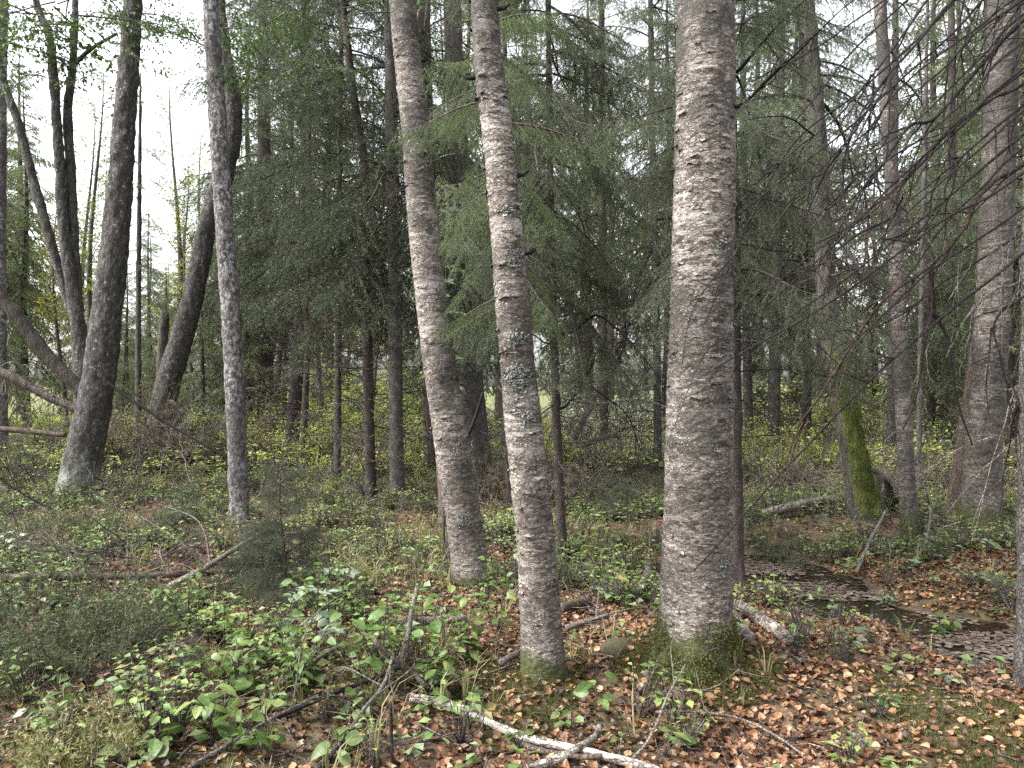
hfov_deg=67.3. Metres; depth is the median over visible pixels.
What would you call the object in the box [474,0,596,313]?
spruce tree
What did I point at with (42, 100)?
sky
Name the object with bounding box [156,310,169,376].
broken trunk
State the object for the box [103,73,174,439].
spruce tree
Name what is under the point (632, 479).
fallen branch
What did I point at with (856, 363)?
spruce tree
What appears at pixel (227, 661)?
sapling
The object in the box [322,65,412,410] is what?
spruce tree
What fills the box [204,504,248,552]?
sapling
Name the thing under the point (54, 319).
birch tree
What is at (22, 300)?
spruce tree
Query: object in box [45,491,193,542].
heath shrub
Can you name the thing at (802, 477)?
shrub
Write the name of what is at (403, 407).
bush
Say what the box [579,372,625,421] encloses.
bush
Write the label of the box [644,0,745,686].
birch tree
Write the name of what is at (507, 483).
spruce tree
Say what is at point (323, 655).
fallen branch
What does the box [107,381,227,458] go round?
fallen pole
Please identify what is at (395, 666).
shrub
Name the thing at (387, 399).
bush
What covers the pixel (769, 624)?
fallen log
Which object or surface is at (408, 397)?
spruce tree
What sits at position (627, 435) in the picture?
bush
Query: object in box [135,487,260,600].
fallen branch
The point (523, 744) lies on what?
fallen branch
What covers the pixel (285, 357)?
spruce tree
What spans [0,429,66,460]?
heath shrub
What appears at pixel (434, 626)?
sapling
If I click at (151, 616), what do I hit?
heath shrub
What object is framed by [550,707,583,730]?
sapling
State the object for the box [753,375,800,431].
bush
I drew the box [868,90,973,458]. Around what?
spruce tree
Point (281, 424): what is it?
bush
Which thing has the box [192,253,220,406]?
spruce tree
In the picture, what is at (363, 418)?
bush
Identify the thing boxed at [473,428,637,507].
brush heap
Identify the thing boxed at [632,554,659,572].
sapling
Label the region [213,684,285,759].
sapling
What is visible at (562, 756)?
fallen branch
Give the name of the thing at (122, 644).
heath shrub
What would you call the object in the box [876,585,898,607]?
sapling
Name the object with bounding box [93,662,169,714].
sapling
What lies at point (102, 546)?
brush heap
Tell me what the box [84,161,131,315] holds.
birch tree
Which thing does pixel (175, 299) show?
spruce tree
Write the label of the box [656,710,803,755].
fallen branch
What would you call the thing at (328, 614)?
rowan sapling
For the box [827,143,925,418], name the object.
spruce tree
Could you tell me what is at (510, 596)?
sapling
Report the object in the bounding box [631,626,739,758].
fallen branch
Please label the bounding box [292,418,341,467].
bush
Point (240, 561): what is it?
young spruce
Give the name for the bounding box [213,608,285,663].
rowan sapling
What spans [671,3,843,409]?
spruce tree
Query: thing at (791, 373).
spruce tree
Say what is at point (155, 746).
sapling
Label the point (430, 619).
fallen log
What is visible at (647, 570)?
fallen branch
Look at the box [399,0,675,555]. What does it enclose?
spruce tree
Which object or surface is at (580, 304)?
birch tree
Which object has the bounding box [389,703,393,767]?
fallen branch
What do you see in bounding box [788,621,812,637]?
sapling
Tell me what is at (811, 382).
spruce tree
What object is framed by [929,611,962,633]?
sapling
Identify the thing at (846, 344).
spruce tree
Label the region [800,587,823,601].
sapling
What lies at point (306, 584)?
sapling
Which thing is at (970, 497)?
birch tree
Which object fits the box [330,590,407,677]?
sapling
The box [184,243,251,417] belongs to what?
spruce tree
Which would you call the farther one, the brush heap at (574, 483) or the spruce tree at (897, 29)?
the spruce tree at (897, 29)
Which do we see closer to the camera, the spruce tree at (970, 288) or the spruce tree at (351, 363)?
the spruce tree at (970, 288)
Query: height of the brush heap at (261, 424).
1.960 m
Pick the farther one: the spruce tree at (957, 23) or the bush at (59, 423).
the spruce tree at (957, 23)
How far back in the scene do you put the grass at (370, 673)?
5.96 m
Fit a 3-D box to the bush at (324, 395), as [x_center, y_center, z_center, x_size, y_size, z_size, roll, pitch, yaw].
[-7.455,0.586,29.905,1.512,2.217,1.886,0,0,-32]
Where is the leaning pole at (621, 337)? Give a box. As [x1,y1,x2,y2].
[572,282,646,438]
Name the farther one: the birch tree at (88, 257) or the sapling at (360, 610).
the birch tree at (88, 257)
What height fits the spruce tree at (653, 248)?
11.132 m
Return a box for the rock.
[600,637,633,654]
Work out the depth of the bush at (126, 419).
17.90 m
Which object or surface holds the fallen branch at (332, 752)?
on the ground at (784, 711)
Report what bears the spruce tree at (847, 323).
on the ground at (784, 711)
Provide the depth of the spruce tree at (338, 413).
11.50 m
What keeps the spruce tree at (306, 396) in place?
on the ground at (784, 711)
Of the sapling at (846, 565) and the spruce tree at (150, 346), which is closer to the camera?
the sapling at (846, 565)
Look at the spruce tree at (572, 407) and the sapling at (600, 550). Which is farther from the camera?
the spruce tree at (572, 407)
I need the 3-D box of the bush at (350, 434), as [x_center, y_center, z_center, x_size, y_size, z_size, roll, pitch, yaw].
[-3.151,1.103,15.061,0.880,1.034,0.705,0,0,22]
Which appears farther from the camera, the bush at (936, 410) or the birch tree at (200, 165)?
the birch tree at (200, 165)
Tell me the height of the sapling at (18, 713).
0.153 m
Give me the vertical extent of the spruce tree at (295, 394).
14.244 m
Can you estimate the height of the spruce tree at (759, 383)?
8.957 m
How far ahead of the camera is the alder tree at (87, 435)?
9.95 m
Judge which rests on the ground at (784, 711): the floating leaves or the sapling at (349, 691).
the sapling at (349, 691)
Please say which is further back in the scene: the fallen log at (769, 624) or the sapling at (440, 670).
the fallen log at (769, 624)
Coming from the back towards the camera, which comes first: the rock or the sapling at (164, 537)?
the sapling at (164, 537)
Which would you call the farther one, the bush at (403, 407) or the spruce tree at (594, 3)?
the bush at (403, 407)
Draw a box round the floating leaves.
[744,553,1015,666]
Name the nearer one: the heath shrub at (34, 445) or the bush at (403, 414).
the heath shrub at (34, 445)
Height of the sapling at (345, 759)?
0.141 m
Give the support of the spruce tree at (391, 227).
on the ground at (784, 711)
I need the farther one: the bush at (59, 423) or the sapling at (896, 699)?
the bush at (59, 423)
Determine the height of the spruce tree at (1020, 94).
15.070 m
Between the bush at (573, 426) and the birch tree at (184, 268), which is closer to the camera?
the bush at (573, 426)
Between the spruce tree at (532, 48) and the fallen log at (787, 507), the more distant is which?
the spruce tree at (532, 48)
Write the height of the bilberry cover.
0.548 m
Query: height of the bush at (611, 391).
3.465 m
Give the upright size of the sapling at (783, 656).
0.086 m
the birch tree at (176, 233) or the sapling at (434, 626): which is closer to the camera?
the sapling at (434, 626)
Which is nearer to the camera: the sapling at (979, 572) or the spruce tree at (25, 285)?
the sapling at (979, 572)
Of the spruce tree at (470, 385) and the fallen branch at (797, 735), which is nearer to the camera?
the fallen branch at (797, 735)
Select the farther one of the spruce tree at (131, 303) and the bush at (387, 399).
the spruce tree at (131, 303)
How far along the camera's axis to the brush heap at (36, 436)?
15.29 m
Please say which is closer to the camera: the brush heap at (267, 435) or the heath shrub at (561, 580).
the heath shrub at (561, 580)
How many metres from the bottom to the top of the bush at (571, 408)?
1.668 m
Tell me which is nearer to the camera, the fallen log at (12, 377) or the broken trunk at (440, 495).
the broken trunk at (440, 495)
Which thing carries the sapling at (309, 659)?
on the ground at (784, 711)
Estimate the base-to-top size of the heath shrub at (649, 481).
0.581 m
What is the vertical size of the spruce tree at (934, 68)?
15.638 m
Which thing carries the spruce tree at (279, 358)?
on the ground at (784, 711)
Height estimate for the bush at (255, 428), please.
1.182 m
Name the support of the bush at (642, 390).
on the ground at (784, 711)
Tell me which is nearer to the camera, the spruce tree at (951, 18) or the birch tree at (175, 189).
the spruce tree at (951, 18)
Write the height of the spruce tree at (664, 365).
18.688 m
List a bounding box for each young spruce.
[0,430,49,487]
[146,483,221,541]
[198,423,227,472]
[203,513,303,600]
[228,461,342,615]
[585,473,647,521]
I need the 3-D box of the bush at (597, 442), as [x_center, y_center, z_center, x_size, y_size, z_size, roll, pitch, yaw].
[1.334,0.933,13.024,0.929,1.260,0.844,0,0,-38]
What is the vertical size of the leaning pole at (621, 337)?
2.676 m
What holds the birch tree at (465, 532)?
on the ground at (784, 711)
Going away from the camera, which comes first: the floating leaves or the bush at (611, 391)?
the floating leaves
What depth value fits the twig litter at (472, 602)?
4.03 m
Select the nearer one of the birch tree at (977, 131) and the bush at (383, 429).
the bush at (383, 429)
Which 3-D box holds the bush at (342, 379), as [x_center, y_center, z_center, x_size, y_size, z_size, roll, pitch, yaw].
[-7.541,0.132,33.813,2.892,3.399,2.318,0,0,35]
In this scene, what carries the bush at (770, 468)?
on the ground at (784, 711)
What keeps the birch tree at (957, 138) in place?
on the ground at (784, 711)
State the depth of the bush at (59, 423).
18.90 m
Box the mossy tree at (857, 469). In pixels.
[735,0,941,519]
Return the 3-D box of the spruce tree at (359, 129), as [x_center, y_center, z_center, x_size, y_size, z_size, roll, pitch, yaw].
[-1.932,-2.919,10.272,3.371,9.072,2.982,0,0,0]
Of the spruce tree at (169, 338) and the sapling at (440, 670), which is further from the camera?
the spruce tree at (169, 338)
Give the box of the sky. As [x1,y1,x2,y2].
[6,0,1020,386]
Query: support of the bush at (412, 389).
on the ground at (784, 711)
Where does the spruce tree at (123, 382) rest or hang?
on the ground at (784, 711)
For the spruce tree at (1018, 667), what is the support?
on the ground at (784, 711)
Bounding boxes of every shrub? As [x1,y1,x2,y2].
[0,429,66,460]
[0,493,80,556]
[0,539,153,701]
[0,548,236,712]
[0,675,170,767]
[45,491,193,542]
[52,552,214,648]
[338,635,430,703]
[493,550,582,591]
[595,462,664,493]
[650,697,707,740]
[746,529,850,569]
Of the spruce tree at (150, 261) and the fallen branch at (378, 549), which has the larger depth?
the spruce tree at (150, 261)
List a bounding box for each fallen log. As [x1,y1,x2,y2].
[0,285,80,397]
[0,354,123,429]
[0,425,66,448]
[0,528,261,594]
[387,614,465,627]
[581,431,616,448]
[733,599,793,644]
[733,607,754,643]
[762,494,843,516]
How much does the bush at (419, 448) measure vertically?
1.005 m
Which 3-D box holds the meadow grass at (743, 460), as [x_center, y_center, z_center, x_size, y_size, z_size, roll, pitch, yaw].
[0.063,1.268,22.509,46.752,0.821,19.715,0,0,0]
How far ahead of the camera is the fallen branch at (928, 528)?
7.21 m
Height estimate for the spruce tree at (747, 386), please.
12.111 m
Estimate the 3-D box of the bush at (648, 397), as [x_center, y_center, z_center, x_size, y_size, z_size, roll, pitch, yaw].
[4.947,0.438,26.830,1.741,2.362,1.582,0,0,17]
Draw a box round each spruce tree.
[6,35,80,413]
[6,73,51,330]
[6,79,72,426]
[6,113,32,375]
[6,199,52,325]
[31,219,94,416]
[57,223,100,410]
[92,280,133,413]
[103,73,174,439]
[111,310,150,431]
[112,261,151,416]
[116,267,147,409]
[117,206,187,413]
[121,224,163,391]
[131,266,194,427]
[143,265,189,415]
[152,0,353,431]
[154,242,199,398]
[177,244,224,433]
[179,313,219,414]
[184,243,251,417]
[185,1,295,415]
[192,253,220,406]
[196,0,408,456]
[209,171,287,433]
[213,0,446,483]
[235,67,294,379]
[238,0,372,457]
[242,0,483,498]
[253,122,312,413]
[271,114,322,414]
[272,0,499,496]
[291,76,360,412]
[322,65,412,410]
[323,281,362,411]
[335,0,499,477]
[339,0,577,490]
[358,2,496,412]
[379,236,414,409]
[386,0,625,517]
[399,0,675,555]
[403,310,422,413]
[410,3,488,306]
[436,3,565,428]
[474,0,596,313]
[499,31,512,508]
[536,0,666,447]
[536,2,652,419]
[540,229,598,413]
[556,0,775,470]
[583,0,896,589]
[593,311,637,412]
[614,0,675,417]
[618,260,663,414]
[629,15,755,364]
[665,0,1023,577]
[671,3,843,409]
[735,0,835,434]
[735,0,881,445]
[739,1,876,414]
[739,1,887,447]
[741,184,815,430]
[773,0,1021,455]
[780,336,826,416]
[813,271,863,421]
[814,244,870,413]
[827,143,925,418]
[828,306,881,434]
[849,0,982,421]
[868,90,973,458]
[872,0,1020,415]
[872,0,1023,417]
[874,0,1022,449]
[882,0,1023,458]
[946,99,1023,456]
[955,23,1023,408]
[966,1,1023,415]
[1012,116,1023,687]
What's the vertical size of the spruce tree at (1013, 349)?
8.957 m
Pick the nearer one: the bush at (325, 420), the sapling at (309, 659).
the sapling at (309, 659)
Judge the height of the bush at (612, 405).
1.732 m
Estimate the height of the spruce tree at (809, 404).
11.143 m
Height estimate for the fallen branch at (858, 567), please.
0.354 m
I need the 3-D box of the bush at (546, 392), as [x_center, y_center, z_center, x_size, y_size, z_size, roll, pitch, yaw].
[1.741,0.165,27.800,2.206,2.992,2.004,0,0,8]
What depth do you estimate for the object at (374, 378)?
25.85 m
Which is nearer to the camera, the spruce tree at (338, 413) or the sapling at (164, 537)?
the sapling at (164, 537)
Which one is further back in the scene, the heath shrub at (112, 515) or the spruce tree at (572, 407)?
the spruce tree at (572, 407)
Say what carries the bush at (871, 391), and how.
on the ground at (784, 711)
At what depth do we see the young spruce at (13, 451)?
11.48 m
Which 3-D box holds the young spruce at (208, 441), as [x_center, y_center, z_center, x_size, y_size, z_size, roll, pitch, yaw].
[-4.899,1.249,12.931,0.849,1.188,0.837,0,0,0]
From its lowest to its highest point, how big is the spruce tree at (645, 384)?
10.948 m
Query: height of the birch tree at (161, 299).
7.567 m
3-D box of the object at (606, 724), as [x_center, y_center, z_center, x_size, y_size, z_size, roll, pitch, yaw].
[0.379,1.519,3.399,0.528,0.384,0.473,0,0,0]
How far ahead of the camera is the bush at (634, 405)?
24.96 m
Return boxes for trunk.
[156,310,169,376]
[436,463,446,527]
[946,323,973,509]
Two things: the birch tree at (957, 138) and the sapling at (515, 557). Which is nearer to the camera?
the sapling at (515, 557)
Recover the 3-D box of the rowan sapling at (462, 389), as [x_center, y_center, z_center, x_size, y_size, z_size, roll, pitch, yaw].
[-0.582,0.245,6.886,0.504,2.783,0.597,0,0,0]
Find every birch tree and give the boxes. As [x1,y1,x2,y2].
[29,178,92,421]
[44,57,115,330]
[44,96,109,321]
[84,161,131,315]
[141,165,218,413]
[142,52,211,310]
[142,264,176,352]
[150,153,195,407]
[171,127,215,409]
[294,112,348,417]
[320,0,492,591]
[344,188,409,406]
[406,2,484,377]
[461,0,568,684]
[557,87,597,419]
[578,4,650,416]
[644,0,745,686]
[784,82,851,422]
[850,142,885,405]
[873,0,923,540]
[911,66,974,308]
[916,1,928,475]
[956,0,1020,531]
[960,13,1023,255]
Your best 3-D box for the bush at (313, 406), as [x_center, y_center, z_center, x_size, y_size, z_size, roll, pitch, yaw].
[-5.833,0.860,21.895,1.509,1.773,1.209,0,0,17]
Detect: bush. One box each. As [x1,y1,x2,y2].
[10,393,72,430]
[110,403,142,433]
[185,407,216,431]
[246,410,267,443]
[254,392,301,436]
[266,405,310,438]
[285,384,325,426]
[288,380,322,408]
[290,355,333,410]
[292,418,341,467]
[301,397,347,438]
[309,373,334,415]
[310,353,361,407]
[326,380,360,417]
[327,392,386,432]
[330,386,361,424]
[330,416,363,457]
[342,375,387,412]
[342,403,388,436]
[350,361,388,410]
[374,389,418,426]
[374,413,413,452]
[375,392,421,430]
[376,381,416,414]
[380,363,422,417]
[403,421,422,467]
[406,378,422,415]
[537,361,586,418]
[544,381,596,423]
[546,402,607,465]
[548,406,594,441]
[564,385,615,432]
[567,364,626,419]
[569,414,623,469]
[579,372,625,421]
[590,387,647,448]
[596,388,662,455]
[611,387,652,419]
[614,360,666,414]
[620,382,663,439]
[622,428,664,475]
[630,378,666,417]
[742,389,764,434]
[742,414,784,465]
[752,451,794,490]
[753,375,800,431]
[781,419,826,470]
[790,392,831,439]
[801,372,868,424]
[814,365,886,416]
[858,385,886,433]
[862,366,886,405]
[867,441,896,476]
[911,387,944,429]
[913,407,954,467]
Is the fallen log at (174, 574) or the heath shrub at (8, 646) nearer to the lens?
the heath shrub at (8, 646)
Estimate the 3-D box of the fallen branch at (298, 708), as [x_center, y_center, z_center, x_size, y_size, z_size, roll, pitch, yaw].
[-0.626,1.820,3.654,0.428,0.891,0.939,0,0,27]
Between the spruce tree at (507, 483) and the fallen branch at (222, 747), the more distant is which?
the spruce tree at (507, 483)
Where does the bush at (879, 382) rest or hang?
on the ground at (784, 711)
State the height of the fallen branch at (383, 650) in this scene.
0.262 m
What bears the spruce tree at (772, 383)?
on the ground at (784, 711)
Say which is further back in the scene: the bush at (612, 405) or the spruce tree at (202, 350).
the spruce tree at (202, 350)
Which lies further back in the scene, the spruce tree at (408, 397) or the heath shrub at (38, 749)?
the spruce tree at (408, 397)
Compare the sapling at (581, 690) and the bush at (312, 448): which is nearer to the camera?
the sapling at (581, 690)
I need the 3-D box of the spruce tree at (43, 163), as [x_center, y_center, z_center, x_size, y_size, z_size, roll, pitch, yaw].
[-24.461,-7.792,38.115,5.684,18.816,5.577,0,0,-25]
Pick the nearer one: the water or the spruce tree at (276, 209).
the water
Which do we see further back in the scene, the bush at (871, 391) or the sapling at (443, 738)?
the bush at (871, 391)
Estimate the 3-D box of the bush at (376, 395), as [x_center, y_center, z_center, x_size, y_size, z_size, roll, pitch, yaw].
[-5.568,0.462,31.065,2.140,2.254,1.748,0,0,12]
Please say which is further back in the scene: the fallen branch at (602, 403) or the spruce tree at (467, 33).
the spruce tree at (467, 33)
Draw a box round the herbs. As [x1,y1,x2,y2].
[0,486,1016,767]
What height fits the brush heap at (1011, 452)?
1.822 m
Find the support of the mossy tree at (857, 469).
on the ground at (784, 711)
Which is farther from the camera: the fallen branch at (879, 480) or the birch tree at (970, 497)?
the fallen branch at (879, 480)
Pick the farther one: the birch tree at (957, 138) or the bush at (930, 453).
the birch tree at (957, 138)
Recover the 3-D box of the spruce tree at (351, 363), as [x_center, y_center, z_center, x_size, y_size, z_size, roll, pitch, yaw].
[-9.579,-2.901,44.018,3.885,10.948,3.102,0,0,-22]
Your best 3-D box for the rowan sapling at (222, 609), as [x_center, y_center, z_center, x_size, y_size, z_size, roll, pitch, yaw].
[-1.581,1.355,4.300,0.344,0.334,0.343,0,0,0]
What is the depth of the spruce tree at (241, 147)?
29.83 m
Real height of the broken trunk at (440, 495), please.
0.697 m
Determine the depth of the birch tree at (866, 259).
35.87 m
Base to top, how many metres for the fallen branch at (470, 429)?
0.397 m
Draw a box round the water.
[643,555,1015,666]
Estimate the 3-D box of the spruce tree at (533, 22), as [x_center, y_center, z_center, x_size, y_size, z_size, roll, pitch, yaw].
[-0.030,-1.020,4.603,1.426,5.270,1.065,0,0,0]
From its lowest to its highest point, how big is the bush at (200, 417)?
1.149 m
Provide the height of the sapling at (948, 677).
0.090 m
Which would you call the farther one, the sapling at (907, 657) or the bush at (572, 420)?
the bush at (572, 420)
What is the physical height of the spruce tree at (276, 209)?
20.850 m
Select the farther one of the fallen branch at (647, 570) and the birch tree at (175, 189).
the birch tree at (175, 189)
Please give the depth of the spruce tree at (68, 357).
35.59 m
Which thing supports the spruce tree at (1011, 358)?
on the ground at (784, 711)
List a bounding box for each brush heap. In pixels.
[0,487,257,576]
[8,408,104,456]
[60,377,224,473]
[122,544,258,591]
[147,388,300,473]
[218,398,310,436]
[416,439,552,507]
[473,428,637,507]
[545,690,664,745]
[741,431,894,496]
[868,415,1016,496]
[946,437,1017,476]
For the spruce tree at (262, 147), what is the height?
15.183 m
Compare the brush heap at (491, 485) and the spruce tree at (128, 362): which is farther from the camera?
the spruce tree at (128, 362)
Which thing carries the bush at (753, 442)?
on the ground at (784, 711)
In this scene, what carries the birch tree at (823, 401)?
on the ground at (784, 711)
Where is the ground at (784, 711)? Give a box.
[0,387,1023,767]
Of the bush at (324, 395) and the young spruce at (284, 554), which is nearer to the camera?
the young spruce at (284, 554)
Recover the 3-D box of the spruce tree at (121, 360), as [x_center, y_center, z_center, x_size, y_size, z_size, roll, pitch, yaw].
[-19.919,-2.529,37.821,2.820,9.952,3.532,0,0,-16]
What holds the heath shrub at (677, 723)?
on the ground at (784, 711)
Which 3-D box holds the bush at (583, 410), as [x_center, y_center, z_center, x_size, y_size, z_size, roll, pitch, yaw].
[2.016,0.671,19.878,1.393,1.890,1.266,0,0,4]
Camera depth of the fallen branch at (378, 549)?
7.17 m
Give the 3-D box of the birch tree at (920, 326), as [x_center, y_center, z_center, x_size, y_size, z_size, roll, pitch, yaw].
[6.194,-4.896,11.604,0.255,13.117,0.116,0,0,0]
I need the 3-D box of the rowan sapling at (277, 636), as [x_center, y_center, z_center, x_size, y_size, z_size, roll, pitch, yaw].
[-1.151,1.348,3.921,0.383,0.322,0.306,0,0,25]
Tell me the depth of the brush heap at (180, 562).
6.18 m
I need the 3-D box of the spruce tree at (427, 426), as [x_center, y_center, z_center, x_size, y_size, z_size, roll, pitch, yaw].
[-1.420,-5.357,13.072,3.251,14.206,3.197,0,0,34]
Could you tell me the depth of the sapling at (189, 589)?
4.56 m
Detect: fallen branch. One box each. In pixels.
[121,578,372,767]
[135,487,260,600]
[260,643,339,698]
[276,650,448,727]
[315,646,443,767]
[343,546,404,553]
[371,636,428,688]
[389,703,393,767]
[398,583,420,661]
[409,693,661,767]
[467,392,483,437]
[497,649,519,666]
[516,740,602,759]
[525,723,602,767]
[560,376,665,418]
[560,597,591,611]
[565,586,660,630]
[566,455,659,505]
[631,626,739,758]
[633,560,653,598]
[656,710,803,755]
[759,681,881,738]
[762,435,841,477]
[855,511,885,572]
[871,425,956,508]
[876,475,885,510]
[884,476,897,509]
[911,491,931,568]
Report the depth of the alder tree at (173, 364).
14.55 m
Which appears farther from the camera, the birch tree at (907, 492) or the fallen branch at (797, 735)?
the birch tree at (907, 492)
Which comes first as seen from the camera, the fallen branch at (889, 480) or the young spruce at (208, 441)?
the fallen branch at (889, 480)
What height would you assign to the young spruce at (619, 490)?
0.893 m
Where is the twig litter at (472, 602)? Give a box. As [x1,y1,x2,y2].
[0,478,1023,767]
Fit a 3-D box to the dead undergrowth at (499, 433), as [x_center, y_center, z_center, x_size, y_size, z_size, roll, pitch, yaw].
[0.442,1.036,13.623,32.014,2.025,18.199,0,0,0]
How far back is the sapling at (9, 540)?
6.79 m
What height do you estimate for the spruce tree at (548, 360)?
17.375 m
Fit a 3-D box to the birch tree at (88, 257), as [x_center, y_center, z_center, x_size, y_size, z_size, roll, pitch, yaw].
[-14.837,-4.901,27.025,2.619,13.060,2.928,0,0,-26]
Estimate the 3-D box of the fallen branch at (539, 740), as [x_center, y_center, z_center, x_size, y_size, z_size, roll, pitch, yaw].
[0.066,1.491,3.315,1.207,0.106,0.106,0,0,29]
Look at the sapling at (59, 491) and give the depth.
9.19 m
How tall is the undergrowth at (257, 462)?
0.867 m
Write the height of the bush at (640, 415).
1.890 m
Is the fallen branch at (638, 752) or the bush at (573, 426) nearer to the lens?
the fallen branch at (638, 752)
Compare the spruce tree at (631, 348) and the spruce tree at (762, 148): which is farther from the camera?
the spruce tree at (631, 348)
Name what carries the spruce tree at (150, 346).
on the ground at (784, 711)
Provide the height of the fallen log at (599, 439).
0.277 m
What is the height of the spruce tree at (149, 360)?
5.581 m
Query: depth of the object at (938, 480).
10.83 m
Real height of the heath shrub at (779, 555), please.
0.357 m
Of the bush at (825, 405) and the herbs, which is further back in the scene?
the bush at (825, 405)
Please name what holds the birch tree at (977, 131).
on the ground at (784, 711)
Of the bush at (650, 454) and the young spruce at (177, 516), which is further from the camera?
the bush at (650, 454)
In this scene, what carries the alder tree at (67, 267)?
on the ground at (784, 711)
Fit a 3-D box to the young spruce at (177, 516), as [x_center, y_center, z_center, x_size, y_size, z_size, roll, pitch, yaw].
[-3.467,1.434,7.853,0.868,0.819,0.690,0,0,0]
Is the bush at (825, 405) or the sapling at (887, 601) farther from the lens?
the bush at (825, 405)
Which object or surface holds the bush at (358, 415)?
on the ground at (784, 711)
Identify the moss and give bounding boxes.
[0,510,1023,767]
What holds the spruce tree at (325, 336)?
on the ground at (784, 711)
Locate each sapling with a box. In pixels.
[0,531,39,556]
[13,703,71,734]
[40,485,80,512]
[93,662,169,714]
[134,705,187,759]
[146,519,189,556]
[154,563,225,635]
[173,675,252,741]
[179,479,207,505]
[194,597,256,649]
[202,632,269,695]
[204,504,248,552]
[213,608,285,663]
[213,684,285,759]
[242,619,320,675]
[271,619,335,696]
[280,549,340,640]
[282,563,360,663]
[311,730,370,766]
[325,561,387,619]
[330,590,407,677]
[338,685,382,721]
[405,568,467,658]
[411,617,470,695]
[416,587,483,662]
[417,723,448,743]
[420,258,470,567]
[468,562,519,632]
[478,553,508,594]
[507,552,518,602]
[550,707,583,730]
[573,669,619,711]
[580,542,603,560]
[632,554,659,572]
[780,650,801,662]
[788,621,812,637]
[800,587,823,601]
[833,556,852,577]
[834,626,871,646]
[873,690,901,713]
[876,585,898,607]
[887,647,913,661]
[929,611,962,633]
[942,675,966,686]
[970,570,989,584]
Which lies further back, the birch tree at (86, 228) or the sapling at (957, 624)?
the birch tree at (86, 228)
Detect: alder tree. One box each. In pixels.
[0,0,8,453]
[0,0,175,465]
[0,0,263,498]
[90,0,447,524]
[92,0,378,446]
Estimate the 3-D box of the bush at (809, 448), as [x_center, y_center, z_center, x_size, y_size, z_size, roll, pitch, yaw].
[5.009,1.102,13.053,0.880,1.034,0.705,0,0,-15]
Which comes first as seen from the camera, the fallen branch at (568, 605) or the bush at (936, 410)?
the fallen branch at (568, 605)
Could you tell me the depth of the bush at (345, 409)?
25.03 m
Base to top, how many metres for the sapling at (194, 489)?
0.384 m
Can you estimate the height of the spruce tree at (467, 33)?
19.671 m
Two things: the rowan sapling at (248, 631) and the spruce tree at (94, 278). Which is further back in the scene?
the spruce tree at (94, 278)
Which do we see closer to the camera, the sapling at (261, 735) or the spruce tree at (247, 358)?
the sapling at (261, 735)
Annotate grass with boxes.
[0,408,1016,476]
[0,461,1016,767]
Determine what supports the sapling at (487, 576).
on the ground at (784, 711)
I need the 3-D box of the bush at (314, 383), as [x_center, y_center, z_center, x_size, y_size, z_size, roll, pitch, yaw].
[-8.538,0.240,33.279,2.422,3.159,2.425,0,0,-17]
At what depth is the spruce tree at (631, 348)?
26.05 m
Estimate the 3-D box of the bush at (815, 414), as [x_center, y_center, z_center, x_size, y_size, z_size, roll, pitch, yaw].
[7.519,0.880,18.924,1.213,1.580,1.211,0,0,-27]
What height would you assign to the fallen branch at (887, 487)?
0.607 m
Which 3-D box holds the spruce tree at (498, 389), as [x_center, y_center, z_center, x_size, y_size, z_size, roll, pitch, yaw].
[-0.515,-6.998,24.125,4.810,17.375,4.966,0,0,-4]
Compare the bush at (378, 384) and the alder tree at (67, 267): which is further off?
the bush at (378, 384)
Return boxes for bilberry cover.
[0,454,1017,767]
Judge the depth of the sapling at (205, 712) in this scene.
3.22 m
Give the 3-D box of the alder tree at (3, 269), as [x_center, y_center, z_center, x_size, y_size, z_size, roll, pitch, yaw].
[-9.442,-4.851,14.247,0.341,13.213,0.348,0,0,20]
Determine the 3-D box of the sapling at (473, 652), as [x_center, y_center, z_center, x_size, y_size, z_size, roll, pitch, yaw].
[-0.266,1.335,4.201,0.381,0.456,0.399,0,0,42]
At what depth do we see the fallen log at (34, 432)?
11.97 m
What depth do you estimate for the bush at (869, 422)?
19.98 m
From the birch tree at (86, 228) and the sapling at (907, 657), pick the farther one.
the birch tree at (86, 228)
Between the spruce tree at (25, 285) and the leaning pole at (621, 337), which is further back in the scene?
the spruce tree at (25, 285)
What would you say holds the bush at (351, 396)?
on the ground at (784, 711)
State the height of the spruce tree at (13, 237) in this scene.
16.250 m
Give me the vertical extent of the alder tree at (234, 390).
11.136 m
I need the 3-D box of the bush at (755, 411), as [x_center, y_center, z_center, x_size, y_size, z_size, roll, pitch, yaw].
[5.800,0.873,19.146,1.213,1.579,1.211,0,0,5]
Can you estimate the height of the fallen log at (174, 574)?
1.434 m
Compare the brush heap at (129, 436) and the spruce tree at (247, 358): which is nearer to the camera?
the brush heap at (129, 436)
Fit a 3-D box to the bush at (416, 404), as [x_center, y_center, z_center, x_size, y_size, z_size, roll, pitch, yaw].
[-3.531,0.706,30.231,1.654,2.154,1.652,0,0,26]
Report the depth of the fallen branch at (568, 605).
5.09 m
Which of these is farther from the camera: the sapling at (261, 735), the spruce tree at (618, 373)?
the spruce tree at (618, 373)
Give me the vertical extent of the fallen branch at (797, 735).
0.681 m
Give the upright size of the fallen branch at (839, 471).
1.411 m
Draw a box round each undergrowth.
[0,386,1017,621]
[0,411,1017,483]

